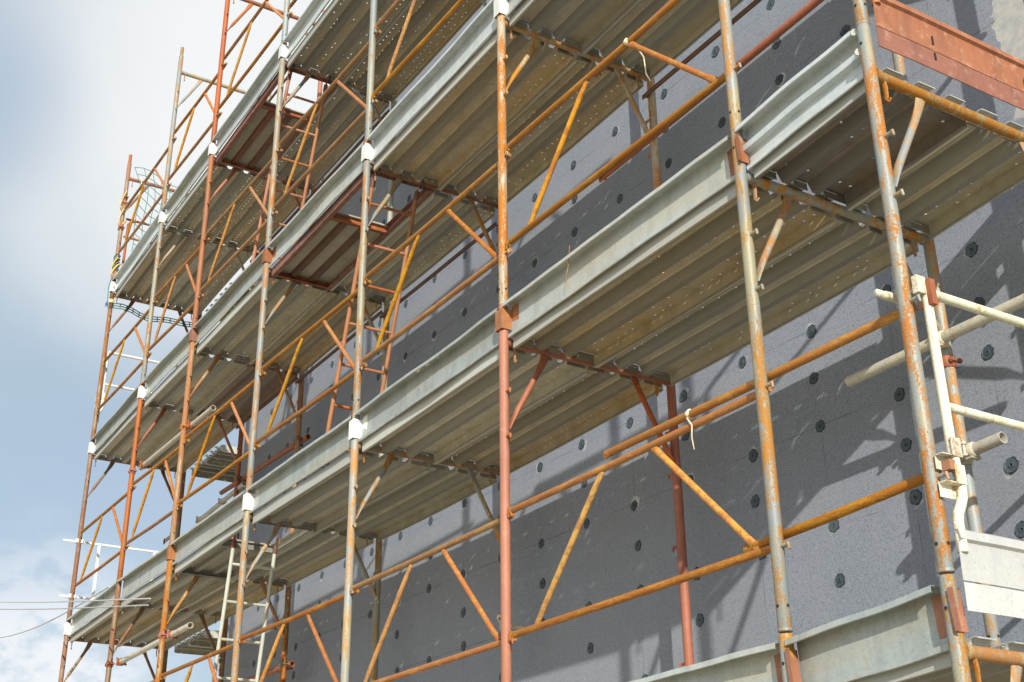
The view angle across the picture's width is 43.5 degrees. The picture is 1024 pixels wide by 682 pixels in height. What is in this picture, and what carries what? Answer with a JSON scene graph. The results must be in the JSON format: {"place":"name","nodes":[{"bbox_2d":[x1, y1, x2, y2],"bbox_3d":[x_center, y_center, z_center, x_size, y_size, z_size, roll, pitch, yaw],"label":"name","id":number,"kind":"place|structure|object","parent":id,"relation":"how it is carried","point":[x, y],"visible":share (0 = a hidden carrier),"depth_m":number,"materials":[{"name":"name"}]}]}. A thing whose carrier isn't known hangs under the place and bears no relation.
{"place":"outdoors","nodes":[
{"label":"outdoors","id":0,"kind":"place"},
{"bbox_2d":[0,0,403,681],"label":"sky","id":1,"kind":"structure","parent":0,"point":[86,86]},
{"bbox_3d":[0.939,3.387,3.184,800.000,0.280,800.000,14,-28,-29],"label":"ground","id":2,"kind":"structure","parent":0,"visible":0},
{"bbox_2d":[58,618,167,681],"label":"scaffold portal","id":3,"kind":"object","parent":2,"relation":"on","point":[64,655],"visible":0.66,"depth_m":13.25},
{"bbox_2d":[63,581,116,636],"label":"toe board","id":4,"kind":"object","parent":3,"relation":"attached to","point":[81,617],"visible":0.94,"depth_m":12.68,"materials":[{"name":"white metal"}]},
{"bbox_2d":[70,601,171,645],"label":"deck plank","id":5,"kind":"object","parent":3,"relation":"on","point":[96,628],"visible":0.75,"depth_m":12.69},
{"bbox_2d":[66,439,185,618],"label":"scaffold portal","id":6,"kind":"object","parent":3,"relation":"on","point":[82,519],"visible":0.61,"depth_m":13.94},
{"bbox_2d":[73,486,135,588],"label":"guardrail girder","id":7,"kind":"object","parent":6,"relation":"attached to","point":[112,506],"visible":0.88,"depth_m":12.98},
{"bbox_2d":[87,384,139,454],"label":"toe board","id":8,"kind":"object","parent":6,"relation":"attached to","point":[116,420],"visible":0.99,"depth_m":13.47,"materials":[{"name":"white metal"}]},
{"bbox_2d":[94,401,190,466],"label":"deck plank","id":9,"kind":"object","parent":6,"relation":"on","point":[165,427],"visible":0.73,"depth_m":13.49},
{"bbox_2d":[91,278,201,437],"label":"scaffold portal","id":10,"kind":"object","parent":6,"relation":"on","point":[102,367],"visible":0.61,"depth_m":14.64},
{"bbox_2d":[97,300,157,411],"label":"guardrail girder","id":11,"kind":"object","parent":10,"relation":"attached to","point":[128,377],"visible":0.92,"depth_m":13.82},
{"bbox_2d":[108,154,209,328],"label":"scaffold portal","id":12,"kind":"object","parent":10,"relation":"on","point":[122,217],"visible":0.5,"depth_m":15.43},
{"bbox_2d":[118,137,176,254],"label":"guardrail girder","id":13,"kind":"object","parent":12,"relation":"attached to","point":[141,188],"visible":0.91,"depth_m":14.63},
{"bbox_2d":[115,227,208,306],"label":"deck plank","id":14,"kind":"object","parent":10,"relation":"on","point":[173,261],"visible":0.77,"depth_m":14.29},
{"bbox_2d":[158,241,252,315],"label":"deck plank","id":15,"kind":"object","parent":10,"relation":"on","point":[180,293],"visible":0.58,"depth_m":14.55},
{"bbox_2d":[149,414,237,473],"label":"deck plank","id":16,"kind":"object","parent":6,"relation":"on","point":[194,445],"visible":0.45,"depth_m":13.73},
{"bbox_2d":[119,612,220,650],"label":"deck plank","id":17,"kind":"object","parent":3,"relation":"on","point":[149,635],"visible":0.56,"depth_m":12.89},
{"bbox_2d":[105,580,228,681],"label":"scaffold portal","id":18,"kind":"object","parent":2,"relation":"on","point":[111,651],"visible":0.77,"depth_m":11.82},
{"bbox_2d":[117,545,168,598],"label":"toe board","id":19,"kind":"object","parent":18,"relation":"attached to","point":[145,571],"visible":0.94,"depth_m":11.27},
{"bbox_2d":[105,622,192,667],"bbox_3d":[-3.070,2.571,10.787,0.134,0.090,2.138,14,-28,-29],"label":"scaffold tube","id":20,"kind":"object","parent":18,"relation":"attached to","point":[169,635],"visible":1,"depth_m":10.66,"materials":[{"name":"metal"}]},
{"bbox_2d":[117,382,243,579],"bbox_3d":[-3.201,1.420,12.547,1.099,1.998,0.095,15,-29,-31],"label":"scaffold portal","id":21,"kind":"object","parent":18,"relation":"on","point":[141,402],"visible":0.62,"depth_m":12.49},
{"bbox_2d":[124,439,189,546],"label":"guardrail girder","id":22,"kind":"object","parent":21,"relation":"attached to","point":[152,470],"visible":0.91,"depth_m":11.63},
{"bbox_2d":[137,329,190,399],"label":"toe board","id":23,"kind":"object","parent":21,"relation":"attached to","point":[176,355],"visible":0.98,"depth_m":12.14,"materials":[{"name":"white metal"}]},
{"bbox_2d":[128,405,215,473],"bbox_3d":[-3.069,0.905,11.512,0.134,0.139,2.209,14,-28,-29],"label":"scaffold tube","id":24,"kind":"object","parent":21,"relation":"attached to","point":[189,426],"visible":0.94,"depth_m":11.40,"materials":[{"name":"metal"}]},
{"bbox_2d":[140,207,258,381],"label":"scaffold portal","id":25,"kind":"object","parent":21,"relation":"on","point":[152,301],"visible":0.6,"depth_m":13.20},
{"bbox_2d":[109,211,160,292],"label":"toe board","id":26,"kind":"object","parent":25,"relation":"attached to","point":[137,252],"visible":0.98,"depth_m":14.29,"materials":[{"name":"white metal"}]},
{"bbox_2d":[147,237,209,352],"bbox_3d":[-3.224,-0.427,12.343,0.031,0.642,1.548,15,-29,-30],"label":"guardrail girder","id":27,"kind":"object","parent":25,"relation":"attached to","point":[183,315],"visible":0.87,"depth_m":12.45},
{"bbox_2d":[158,142,210,224],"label":"toe board","id":28,"kind":"object","parent":25,"relation":"attached to","point":[187,183],"visible":0.97,"depth_m":12.96,"materials":[{"name":"white metal"}]},
{"bbox_2d":[161,47,271,210],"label":"scaffold portal","id":29,"kind":"object","parent":25,"relation":"on","point":[180,71],"visible":0.48,"depth_m":14.10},
{"bbox_2d":[167,62,227,182],"bbox_3d":[-3.243,-2.228,13.162,0.031,0.642,1.548,15,-29,-30],"label":"guardrail girder","id":30,"kind":"object","parent":29,"relation":"attached to","point":[176,167],"visible":0.88,"depth_m":13.29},
{"bbox_2d":[219,434,310,494],"bbox_3d":[-2.449,1.221,12.461,0.132,0.163,2.302,14,-28,-29],"label":"scaffold tube","id":31,"kind":"object","parent":21,"relation":"attached to","point":[291,447],"visible":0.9,"depth_m":12.23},
{"bbox_2d":[155,543,291,681],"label":"scaffold portal","id":32,"kind":"object","parent":2,"relation":"on","point":[164,618],"visible":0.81,"depth_m":10.57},
{"bbox_2d":[121,571,225,612],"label":"deck plank","id":33,"kind":"object","parent":32,"relation":"on","point":[153,589],"visible":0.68,"depth_m":11.33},
{"bbox_2d":[159,640,245,681],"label":"guardrail girder","id":34,"kind":"object","parent":32,"relation":"attached to","point":[200,659],"visible":0.9,"depth_m":9.43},
{"bbox_2d":[166,490,245,565],"bbox_3d":[-2.376,1.475,9.953,0.067,0.196,1.776,14,-27,-29],"label":"toe board","id":35,"kind":"object","parent":32,"relation":"attached to","point":[224,517],"visible":0.97,"depth_m":9.99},
{"bbox_2d":[175,579,283,618],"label":"deck plank","id":36,"kind":"object","parent":32,"relation":"on","point":[211,603],"visible":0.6,"depth_m":11.60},
{"bbox_2d":[169,325,304,542],"bbox_3d":[-2.388,0.884,11.325,1.099,1.998,0.095,15,-29,-31],"label":"scaffold portal","id":37,"kind":"object","parent":32,"relation":"on","point":[192,351],"visible":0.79,"depth_m":11.28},
{"bbox_2d":[144,352,246,415],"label":"deck plank","id":38,"kind":"object","parent":37,"relation":"on","point":[218,379],"visible":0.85,"depth_m":12.15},
{"bbox_2d":[177,371,265,506],"bbox_3d":[-2.338,0.802,10.223,0.031,0.637,1.758,14,-28,-30],"label":"guardrail girder","id":39,"kind":"object","parent":37,"relation":"attached to","point":[207,420],"visible":0.91,"depth_m":10.29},
{"bbox_2d":[188,249,264,345],"bbox_3d":[-2.396,-0.328,10.772,0.066,0.197,1.776,14,-27,-29],"label":"toe board","id":40,"kind":"object","parent":37,"relation":"attached to","point":[244,281],"visible":0.99,"depth_m":10.81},
{"bbox_2d":[194,362,297,421],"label":"deck plank","id":41,"kind":"object","parent":37,"relation":"on","point":[270,386],"visible":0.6,"depth_m":12.38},
{"bbox_2d":[192,139,315,326],"bbox_3d":[-2.407,-0.917,12.144,1.099,1.998,0.095,15,-29,-31],"label":"scaffold portal","id":42,"kind":"object","parent":37,"relation":"on","point":[212,159],"visible":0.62,"depth_m":11.96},
{"bbox_2d":[165,162,261,241],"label":"deck plank","id":43,"kind":"object","parent":42,"relation":"on","point":[189,211],"visible":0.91,"depth_m":12.95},
{"bbox_2d":[198,149,282,294],"bbox_3d":[-2.357,-1.002,11.042,0.031,0.637,1.758,14,-28,-30],"label":"guardrail girder","id":44,"kind":"object","parent":42,"relation":"attached to","point":[249,240],"visible":0.87,"depth_m":11.12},
{"bbox_2d":[208,44,280,156],"bbox_3d":[-2.415,-2.129,11.591,0.067,0.198,1.776,14,-27,-29],"label":"toe board","id":45,"kind":"object","parent":42,"relation":"attached to","point":[255,90],"visible":0.95,"depth_m":11.62,"materials":[{"name":"white metal"}]},
{"bbox_2d":[211,176,309,250],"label":"deck plank","id":46,"kind":"object","parent":42,"relation":"on","point":[243,229],"visible":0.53,"depth_m":13.24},
{"bbox_2d":[211,0,324,140],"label":"scaffold portal","id":47,"kind":"object","parent":42,"relation":"on","point":[221,63],"visible":0.49,"depth_m":12.81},
{"bbox_2d":[217,0,292,111],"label":"guardrail girder","id":48,"kind":"object","parent":47,"relation":"attached to","point":[247,28],"visible":0.9,"depth_m":12.06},
{"bbox_2d":[216,62,337,176],"bbox_3d":[-2.162,-1.980,11.654,0.490,0.072,1.817,14,-28,-29],"label":"trapdoor deck","id":49,"kind":"structure","parent":42,"relation":"on","point":[248,146],"depth_m":11.83,"materials":[{"name":"brown metal"}]},
{"bbox_2d":[265,85,388,189],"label":"deck plank","id":50,"kind":"object","parent":42,"relation":"on","point":[346,110],"visible":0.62,"depth_m":11.86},
{"bbox_2d":[250,290,381,374],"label":"deck plank","id":51,"kind":"object","parent":37,"relation":"on","point":[314,341],"visible":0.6,"depth_m":11.09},
{"bbox_2d":[175,519,312,580],"bbox_3d":[-2.123,1.625,10.015,0.490,0.072,1.817,14,-28,-29],"label":"trapdoor deck","id":52,"kind":"structure","parent":32,"relation":"on","point":[212,555],"depth_m":10.15,"materials":[{"name":"grey metal"}]},
{"bbox_2d":[211,533,280,681],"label":"ladder","id":53,"kind":"object","parent":52,"relation":"attached to","point":[271,569],"visible":0.88,"depth_m":9.57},
{"bbox_2d":[232,529,373,586],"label":"deck plank","id":54,"kind":"object","parent":32,"relation":"on","point":[309,554],"visible":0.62,"depth_m":10.24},
{"bbox_2d":[230,487,381,681],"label":"scaffold portal","id":55,"kind":"object","parent":2,"relation":"on","point":[375,591],"visible":0.81,"depth_m":9.16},
{"bbox_2d":[242,416,351,513],"bbox_3d":[-1.440,0.857,8.546,0.066,0.197,1.822,14,-27,-29],"label":"toe board","id":56,"kind":"object","parent":55,"relation":"attached to","point":[320,452],"visible":0.98,"depth_m":8.55,"materials":[{"name":"white metal"}]},
{"bbox_2d":[239,589,358,681],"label":"guardrail girder","id":57,"kind":"object","parent":55,"relation":"attached to","point":[306,613],"visible":0.94,"depth_m":7.96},
{"bbox_2d":[246,245,390,487],"bbox_3d":[-1.464,0.268,9.940,1.099,1.998,0.095,15,-29,-31],"label":"scaffold portal","id":58,"kind":"object","parent":55,"relation":"on","point":[267,270],"visible":0.61,"depth_m":9.79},
{"bbox_2d":[196,274,325,363],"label":"deck plank","id":59,"kind":"object","parent":58,"relation":"on","point":[230,328],"visible":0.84,"depth_m":10.84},
{"bbox_2d":[244,64,330,295],"bbox_3d":[-1.881,-1.308,10.786,0.366,1.922,0.766,14,-28,-29],"label":"ladder","id":60,"kind":"object","parent":59,"relation":"on","point":[315,135],"visible":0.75,"depth_m":10.84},
{"bbox_2d":[262,142,363,267],"bbox_3d":[-1.460,-0.944,9.364,0.071,0.203,1.822,14,-27,-29],"label":"toe board","id":61,"kind":"object","parent":58,"relation":"attached to","point":[341,179],"visible":0.97,"depth_m":9.36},
{"bbox_2d":[254,280,371,446],"bbox_3d":[-1.399,0.181,8.813,0.031,0.649,1.808,14,-28,-30],"label":"guardrail girder","id":62,"kind":"object","parent":58,"relation":"attached to","point":[301,337],"visible":0.87,"depth_m":8.85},
{"bbox_2d":[265,40,396,247],"bbox_3d":[-1.483,-1.534,10.759,1.099,1.998,0.095,15,-29,-31],"label":"scaffold portal","id":63,"kind":"object","parent":58,"relation":"on","point":[283,64],"visible":0.58,"depth_m":10.66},
{"bbox_2d":[278,0,329,59],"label":"toe board","id":64,"kind":"object","parent":63,"relation":"attached to","point":[310,15],"visible":1,"depth_m":10.61,"materials":[{"name":"white metal"}]},
{"bbox_2d":[272,30,380,210],"bbox_3d":[-1.419,-1.622,9.633,0.031,0.649,1.808,14,-28,-30],"label":"guardrail girder","id":65,"kind":"object","parent":63,"relation":"attached to","point":[313,108],"visible":0.88,"depth_m":9.68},
{"bbox_2d":[272,170,433,290],"bbox_3d":[-1.207,-0.798,9.429,0.490,0.072,1.863,14,-28,-29],"label":"trapdoor deck","id":66,"kind":"structure","parent":58,"relation":"on","point":[322,252],"depth_m":9.60,"materials":[{"name":"brown metal"}]},
{"bbox_2d":[321,168,423,467],"bbox_3d":[-0.926,-0.139,8.547,0.366,1.923,0.734,14,-28,-29],"label":"ladder","id":67,"kind":"object","parent":66,"relation":"attached to","point":[350,306],"visible":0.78,"depth_m":8.59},
{"bbox_2d":[223,0,1023,681],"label":"building","id":68,"kind":"structure","parent":2,"relation":"on","point":[839,442],"depth_m":7.09,"materials":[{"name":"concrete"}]},
{"bbox_2d":[778,633,794,681],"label":"scaffold portal","id":69,"kind":"object","parent":2,"relation":"on","point":[782,646],"visible":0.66,"depth_m":4.24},
{"bbox_2d":[629,642,779,681],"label":"toe board","id":70,"kind":"object","parent":69,"relation":"attached to","point":[755,664],"visible":0.91,"depth_m":4.49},
{"bbox_2d":[730,129,1000,646],"bbox_3d":[1.351,0.172,4.945,1.099,1.998,0.095,15,-29,-31],"label":"scaffold portal","id":71,"kind":"object","parent":69,"relation":"on","point":[744,177],"visible":0.68,"depth_m":4.88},
{"bbox_2d":[495,136,734,337],"bbox_3d":[0.412,-0.404,5.781,0.066,0.197,1.801,14,-28,-29],"label":"toe board","id":72,"kind":"object","parent":71,"relation":"attached to","point":[697,181],"visible":0.97,"depth_m":5.70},
{"bbox_2d":[727,28,863,176],"bbox_3d":[1.050,-0.872,4.840,0.062,0.203,0.774,14,-32,-29],"label":"toe board","id":73,"kind":"object","parent":71,"relation":"attached to","point":[805,95],"visible":0.96,"depth_m":4.82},
{"bbox_2d":[718,0,907,130],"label":"scaffold portal","id":74,"kind":"object","parent":71,"relation":"on","point":[731,67],"visible":0.41,"depth_m":5.23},
{"bbox_2d":[845,293,1023,386],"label":"scaffold tube","id":75,"kind":"object","parent":71,"relation":"attached to","point":[957,331],"visible":0.77,"depth_m":5.25,"materials":[{"name":"grey metal"}]},
{"bbox_2d":[960,432,1006,465],"bbox_3d":[1.821,0.431,5.020,0.135,0.072,0.285,14,-28,-29],"label":"scaffold tube","id":76,"kind":"object","parent":71,"relation":"attached to","point":[972,451],"visible":0.8,"depth_m":4.97,"materials":[{"name":"grey metal"}]},
{"bbox_2d":[938,574,1023,681],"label":"scaffold portal","id":77,"kind":"object","parent":2,"relation":"on","point":[962,651],"visible":1,"depth_m":3.69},
{"bbox_2d":[774,585,968,681],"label":"toe board","id":78,"kind":"object","parent":77,"relation":"attached to","point":[908,629],"visible":0.93,"depth_m":3.96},
{"bbox_2d":[851,636,1023,681],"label":"deck plank","id":79,"kind":"object","parent":77,"relation":"on","point":[937,668],"visible":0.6,"depth_m":3.88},
{"bbox_2d":[856,22,1023,574],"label":"scaffold portal","id":80,"kind":"object","parent":77,"relation":"on","point":[874,76],"visible":0.98,"depth_m":4.23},
{"bbox_2d":[753,67,966,209],"bbox_3d":[1.316,-0.752,4.897,0.494,0.088,0.726,14,-32,-29],"label":"deck plank","id":81,"kind":"object","parent":80,"relation":"on","point":[826,150],"visible":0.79,"depth_m":4.91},
{"bbox_2d":[847,109,1023,239],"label":"deck plank","id":82,"kind":"object","parent":80,"relation":"on","point":[942,175],"visible":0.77,"depth_m":5.16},
{"bbox_2d":[852,0,1023,25],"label":"scaffold portal","id":83,"kind":"object","parent":80,"relation":"on","point":[860,9],"visible":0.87,"depth_m":4.59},
{"bbox_2d":[873,0,1023,109],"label":"end toe board","id":84,"kind":"object","parent":83,"relation":"attached to","point":[946,42],"visible":1,"depth_m":4.73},
{"bbox_2d":[874,274,1023,553],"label":"end guard frame","id":85,"kind":"object","parent":80,"relation":"attached to","point":[931,296],"visible":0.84,"depth_m":4.00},
{"bbox_2d":[955,528,1023,618],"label":"end toe board","id":86,"kind":"object","parent":80,"relation":"attached to","point":[990,559],"visible":1,"depth_m":3.79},
{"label":"scaffold portal","id":87,"kind":"object","parent":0,"visible":0},
{"bbox_2d":[499,301,693,681],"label":"scaffold portal","id":88,"kind":"object","parent":87,"relation":"on","point":[672,453],"visible":0.84,"depth_m":6.35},
{"bbox_2d":[348,308,498,441],"bbox_3d":[-0.512,0.238,7.154,0.073,0.204,1.751,14,-28,-29],"label":"toe board","id":89,"kind":"object","parent":88,"relation":"attached to","point":[477,341],"visible":0.98,"depth_m":7.11,"materials":[{"name":"white metal"}]},
{"bbox_2d":[497,13,669,310],"bbox_3d":[0.395,-0.980,7.157,1.099,1.998,0.095,15,-29,-31],"label":"scaffold portal","id":90,"kind":"object","parent":88,"relation":"on","point":[503,23],"visible":0.75,"depth_m":7.16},
{"bbox_2d":[509,0,638,53],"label":"deck plank","id":91,"kind":"object","parent":90,"relation":"on","point":[583,25],"visible":1,"depth_m":7.22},
{"bbox_2d":[504,0,739,248],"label":"guardrail girder","id":92,"kind":"object","parent":90,"relation":"attached to","point":[715,82],"visible":0.98,"depth_m":6.08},
{"bbox_2d":[599,0,823,182],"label":"guard rail","id":93,"kind":"object","parent":92,"relation":"attached to","point":[782,29],"visible":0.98,"depth_m":5.16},
{"bbox_2d":[583,0,743,79],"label":"deck plank","id":94,"kind":"object","parent":90,"relation":"on","point":[678,29],"visible":0.74,"depth_m":7.33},
{"bbox_2d":[642,0,761,99],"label":"rail","id":95,"kind":"object","parent":90,"relation":"attached to","point":[712,38],"visible":1,"depth_m":7.25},
{"bbox_2d":[507,386,786,641],"bbox_3d":[0.464,0.761,5.227,0.031,0.634,1.778,14,-28,-30],"label":"guardrail girder","id":96,"kind":"object","parent":88,"relation":"attached to","point":[736,527],"visible":0.94,"depth_m":5.14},
{"bbox_2d":[603,302,917,458],"bbox_3d":[0.856,0.188,4.818,0.046,0.047,1.710,14,-28,-29],"label":"guard rail","id":97,"kind":"object","parent":96,"relation":"on","point":[849,337],"visible":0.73,"depth_m":4.66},
{"bbox_2d":[743,470,941,552],"bbox_3d":[1.080,0.578,4.273,0.046,0.072,0.911,14,-28,-29],"label":"guard rail","id":98,"kind":"object","parent":96,"relation":"attached to","point":[866,501],"visible":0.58,"depth_m":4.21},
{"bbox_2d":[513,176,833,367],"bbox_3d":[0.667,-0.260,5.845,0.494,0.088,1.831,14,-28,-29],"label":"deck plank","id":99,"kind":"object","parent":88,"relation":"on","point":[691,273],"visible":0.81,"depth_m":5.81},
{"bbox_2d":[596,208,918,385],"bbox_3d":[1.090,-0.158,6.081,0.494,0.086,1.831,14,-28,-29],"label":"deck plank","id":100,"kind":"object","parent":88,"relation":"on","point":[824,259],"visible":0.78,"depth_m":6.03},
{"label":"scaffold portal","id":101,"kind":"object","parent":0,"visible":0},
{"bbox_2d":[340,412,500,681],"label":"scaffold portal","id":102,"kind":"object","parent":101,"relation":"on","point":[356,446],"visible":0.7,"depth_m":7.62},
{"bbox_2d":[252,450,428,532],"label":"deck plank","id":103,"kind":"object","parent":102,"relation":"on","point":[320,498],"visible":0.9,"depth_m":8.58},
{"bbox_2d":[317,462,496,541],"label":"deck plank","id":104,"kind":"object","parent":102,"relation":"on","point":[437,490],"visible":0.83,"depth_m":8.80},
{"bbox_2d":[352,137,498,412],"bbox_3d":[-0.516,-0.353,8.514,1.099,1.998,0.095,15,-29,-31],"label":"scaffold portal","id":105,"kind":"object","parent":102,"relation":"on","point":[368,166],"visible":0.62,"depth_m":8.40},
{"bbox_2d":[330,189,495,304],"bbox_3d":[-0.783,-0.679,9.659,0.494,0.087,1.852,14,-27,-29],"label":"deck plank","id":106,"kind":"object","parent":105,"relation":"on","point":[432,240],"visible":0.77,"depth_m":9.57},
{"bbox_2d":[361,0,496,162],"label":"toe board","id":107,"kind":"object","parent":105,"relation":"attached to","point":[463,48],"visible":0.98,"depth_m":7.96,"materials":[{"name":"white metal"}]},
{"bbox_2d":[364,0,496,140],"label":"scaffold portal","id":108,"kind":"object","parent":105,"relation":"on","point":[371,72],"visible":0.4,"depth_m":8.90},
{"bbox_2d":[287,0,411,82],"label":"deck plank","id":109,"kind":"object","parent":108,"relation":"on","point":[346,33],"visible":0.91,"depth_m":10.49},
{"bbox_2d":[343,0,486,101],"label":"deck plank","id":110,"kind":"object","parent":108,"relation":"on","point":[436,10],"visible":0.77,"depth_m":10.58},
{"bbox_2d":[371,0,464,99],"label":"guardrail girder","id":111,"kind":"object","parent":108,"relation":"attached to","point":[421,44],"visible":1,"depth_m":8.53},
{"bbox_2d":[360,153,512,365],"bbox_3d":[-0.477,-0.429,7.430,0.031,0.634,1.726,15,-28,-30],"label":"guardrail girder","id":112,"kind":"object","parent":105,"relation":"attached to","point":[379,347],"visible":0.99,"depth_m":7.43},
{"bbox_2d":[374,28,575,189],"bbox_3d":[-0.276,-1.421,8.037,0.494,0.087,1.781,14,-28,-29],"label":"deck plank","id":113,"kind":"object","parent":105,"relation":"on","point":[464,117],"visible":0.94,"depth_m":8.03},
{"bbox_2d":[440,54,643,204],"bbox_3d":[0.147,-1.318,8.274,0.494,0.087,1.781,14,-28,-29],"label":"deck plank","id":114,"kind":"object","parent":105,"relation":"on","point":[544,136],"visible":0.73,"depth_m":8.23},
{"bbox_2d":[350,513,516,681],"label":"guardrail girder","id":115,"kind":"object","parent":102,"relation":"attached to","point":[442,548],"visible":0.86,"depth_m":6.51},
{"bbox_2d":[362,346,586,463],"bbox_3d":[-0.257,0.381,7.218,0.494,0.086,1.781,14,-28,-29],"label":"deck plank","id":116,"kind":"object","parent":102,"relation":"on","point":[446,411],"visible":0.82,"depth_m":7.20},
{"bbox_2d":[434,366,662,472],"bbox_3d":[0.166,0.485,7.454,0.494,0.087,1.781,14,-28,-29],"label":"deck plank","id":117,"kind":"object","parent":102,"relation":"on","point":[554,422],"visible":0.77,"depth_m":7.41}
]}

